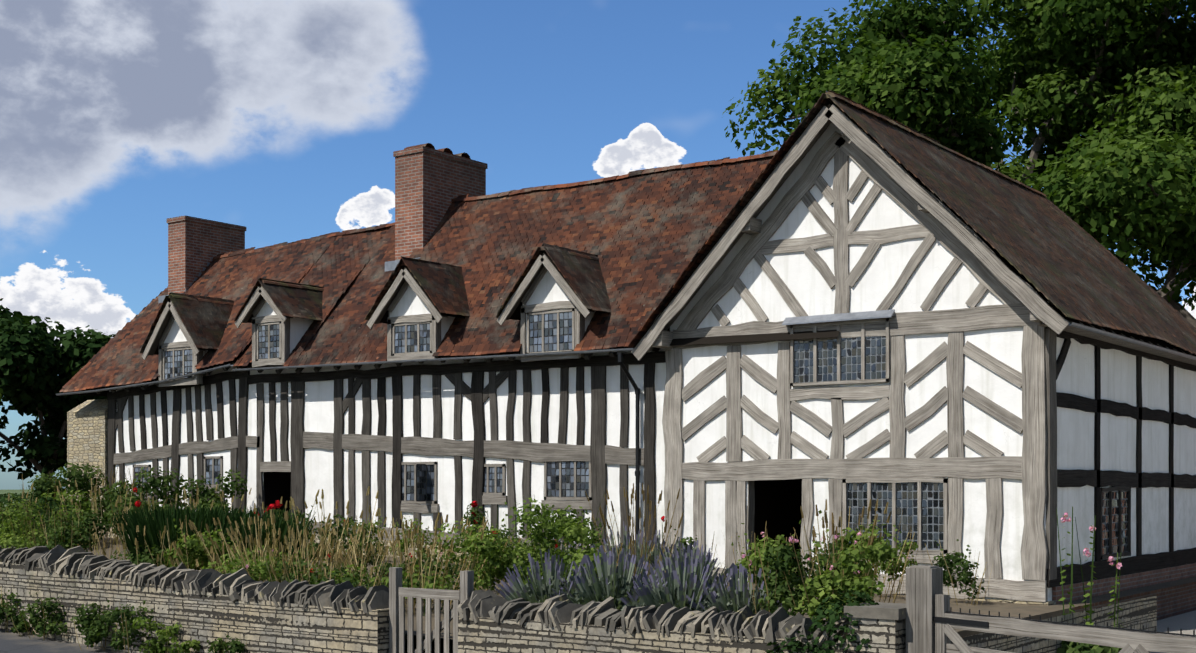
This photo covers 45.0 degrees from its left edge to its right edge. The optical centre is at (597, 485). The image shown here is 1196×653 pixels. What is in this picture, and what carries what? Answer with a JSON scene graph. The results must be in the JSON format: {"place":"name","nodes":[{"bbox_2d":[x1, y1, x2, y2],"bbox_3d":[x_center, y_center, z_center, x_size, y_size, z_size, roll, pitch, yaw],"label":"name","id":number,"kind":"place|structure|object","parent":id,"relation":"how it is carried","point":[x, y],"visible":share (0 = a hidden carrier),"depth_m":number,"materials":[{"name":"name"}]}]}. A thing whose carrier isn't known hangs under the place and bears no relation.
{"place":"outdoors","nodes":[
{"label":"outdoors","id":0,"kind":"place"},
{"bbox_2d":[0,628,125,652],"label":"road","id":1,"kind":"structure","parent":0,"point":[11,642],"depth_m":19.96,"materials":[{"name":"grey asphalt"}]},
{"bbox_2d":[0,489,452,652],"bbox_3d":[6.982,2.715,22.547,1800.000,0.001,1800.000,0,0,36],"label":"ground","id":2,"kind":"structure","parent":0,"point":[18,492],"depth_m":25.32,"materials":[{"name":"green plant"}]},
{"bbox_2d":[0,298,54,398],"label":"tree","id":3,"kind":"object","parent":2,"relation":"on","point":[4,312],"visible":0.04,"depth_m":60.38,"materials":[{"name":"green plant"}]},
{"bbox_2d":[389,565,1195,652],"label":"timber gates","id":4,"kind":"object","parent":2,"relation":"on","point":[927,599],"visible":0.98,"depth_m":12.97,"materials":[{"name":"grey wood"}]},
{"bbox_2d":[0,0,1195,489],"label":"sky","id":5,"kind":"structure","parent":0,"point":[282,121],"materials":[{"name":"blue"}]},
{"bbox_2d":[2,514,1195,639],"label":"garden soil","id":6,"kind":"structure","parent":0,"point":[1015,610],"depth_m":22.52,"materials":[{"name":"brown soil"}]},
{"bbox_2d":[0,315,115,479],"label":"tree","id":7,"kind":"object","parent":6,"relation":"on","point":[46,351],"depth_m":49.29,"materials":[{"name":"green plant"}]},
{"bbox_2d":[0,493,878,652],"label":"garden hedge","id":8,"kind":"object","parent":6,"relation":"on","point":[154,528],"visible":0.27,"depth_m":24.77,"materials":[{"name":"green plant"}]},
{"bbox_2d":[0,456,991,652],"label":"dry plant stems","id":9,"kind":"object","parent":6,"relation":"on","point":[335,556],"visible":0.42,"depth_m":21.05,"materials":[{"name":"beige plant"}]},
{"bbox_2d":[245,512,1121,573],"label":"pink flowers","id":10,"kind":"object","parent":9,"relation":"attached to","point":[1118,565],"visible":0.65,"depth_m":17.97,"materials":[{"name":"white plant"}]},
{"bbox_2d":[0,461,1122,652],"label":"shrubs","id":11,"kind":"object","parent":6,"relation":"on","point":[93,628],"visible":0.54,"depth_m":22.39,"materials":[{"name":"green plant"}]},
{"bbox_2d":[133,487,664,571],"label":"red flowers","id":12,"kind":"object","parent":11,"relation":"on","point":[271,506],"visible":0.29,"depth_m":31.43,"materials":[{"name":"red plant"}]},
{"bbox_2d":[67,399,1055,605],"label":"stone wall","id":13,"kind":"structure","parent":6,"relation":"on","point":[87,424],"depth_m":37.45,"materials":[{"name":"beige stone"}]},
{"bbox_2d":[0,489,1123,652],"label":"shrub","id":14,"kind":"object","parent":6,"relation":"on","point":[822,586],"visible":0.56,"depth_m":19.30,"materials":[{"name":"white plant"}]},
{"bbox_2d":[0,562,1156,652],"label":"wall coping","id":15,"kind":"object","parent":6,"relation":"on","point":[262,626],"visible":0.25,"depth_m":17.66,"materials":[{"name":"beige stone"}]},
{"bbox_2d":[0,545,905,647],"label":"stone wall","id":16,"kind":"structure","parent":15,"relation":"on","point":[777,624],"depth_m":16.03,"materials":[{"name":"grey stone"}]},
{"bbox_2d":[494,521,790,614],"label":"lavender plants","id":17,"kind":"object","parent":6,"relation":"on","point":[689,581],"visible":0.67,"depth_m":16.09,"materials":[{"name":"purple plant"}]},
{"bbox_2d":[96,104,1195,601],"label":"timber framing","id":18,"kind":"object","parent":6,"relation":"on","point":[1034,464],"visible":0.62,"depth_m":25.76,"materials":[{"name":"grey wood"}]},
{"bbox_2d":[135,311,588,500],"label":"lead cames","id":19,"kind":"object","parent":18,"relation":"attached to","point":[426,344],"visible":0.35,"depth_m":30.13,"materials":[{"name":"grey metal"}]},
{"bbox_2d":[264,472,801,575],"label":"doorway interiors","id":20,"kind":"object","parent":18,"relation":"in","point":[778,503],"depth_m":27.47,"materials":[{"name":"black"}]},
{"bbox_2d":[64,100,1195,396],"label":"roof underlay","id":21,"kind":"object","parent":18,"relation":"attached to","point":[516,314],"visible":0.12,"depth_m":25.76,"materials":[{"name":"grey wood"}]},
{"bbox_2d":[166,146,487,294],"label":"chimney stacks","id":22,"kind":"object","parent":21,"relation":"attached to","point":[430,184],"visible":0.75,"depth_m":33.83,"materials":[{"name":"brick"}]},
{"bbox_2d":[139,243,610,352],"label":"dormer roof tiles","id":23,"kind":"object","parent":21,"relation":"on","point":[204,319],"visible":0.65,"depth_m":30.75,"materials":[{"name":"brown tile"}]},
{"bbox_2d":[59,90,939,392],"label":"red roof tiles","id":24,"kind":"object","parent":21,"relation":"on","point":[651,236],"visible":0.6,"depth_m":31.16,"materials":[{"name":"red tile"}]},
{"bbox_2d":[56,257,1195,395],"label":"leadwork gutters","id":25,"kind":"object","parent":21,"relation":"attached to","point":[390,265],"visible":0.62,"depth_m":27.73,"materials":[{"name":"grey metal"}]},
{"bbox_2d":[823,91,1195,354],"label":"weathered roof tiles","id":26,"kind":"object","parent":21,"relation":"on","point":[1063,262],"visible":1,"depth_m":25.91,"materials":[{"name":"brown tile"}]},
{"bbox_2d":[135,312,1127,553],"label":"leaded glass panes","id":27,"kind":"object","parent":18,"relation":"on","point":[803,378],"visible":0.79,"depth_m":25.05,"materials":[{"name":"grey glass"}]},
{"bbox_2d":[794,336,1126,554],"bbox_3d":[6.625,-0.760,24.633,6.291,4.050,1.994,0,0,-9],"label":"lead cames oxidised","id":28,"kind":"object","parent":18,"relation":"on","point":[901,483],"visible":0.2,"depth_m":24.36,"materials":[{"name":"grey metal"}]},
{"bbox_2d":[618,353,1195,636],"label":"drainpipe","id":29,"kind":"object","parent":6,"relation":"on","point":[935,619],"visible":0.85,"depth_m":12.84,"materials":[{"name":"black metal"}]},
{"bbox_2d":[1052,563,1195,620],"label":"stone plinth","id":30,"kind":"structure","parent":6,"relation":"on","point":[1176,600],"depth_m":27.26,"materials":[{"name":"stone"}]},
{"bbox_2d":[109,122,1195,600],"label":"house plaster walls","id":31,"kind":"structure","parent":0,"point":[805,282],"depth_m":26.02,"materials":[{"name":"white paint"}]},
{"bbox_2d":[723,0,1195,300],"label":"oak tree","id":32,"kind":"object","parent":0,"point":[883,67],"depth_m":44.42,"materials":[{"name":"green plant"}]},
{"bbox_2d":[1014,16,1195,327],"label":"oak tree","id":33,"kind":"object","parent":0,"point":[1122,166],"depth_m":39.00,"materials":[{"name":"green plant"}]},
{"bbox_2d":[1150,610,1195,652],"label":"pavement","id":34,"kind":"structure","parent":0,"point":[1185,623],"depth_m":25.28,"materials":[{"name":"grey concrete"}]}
]}

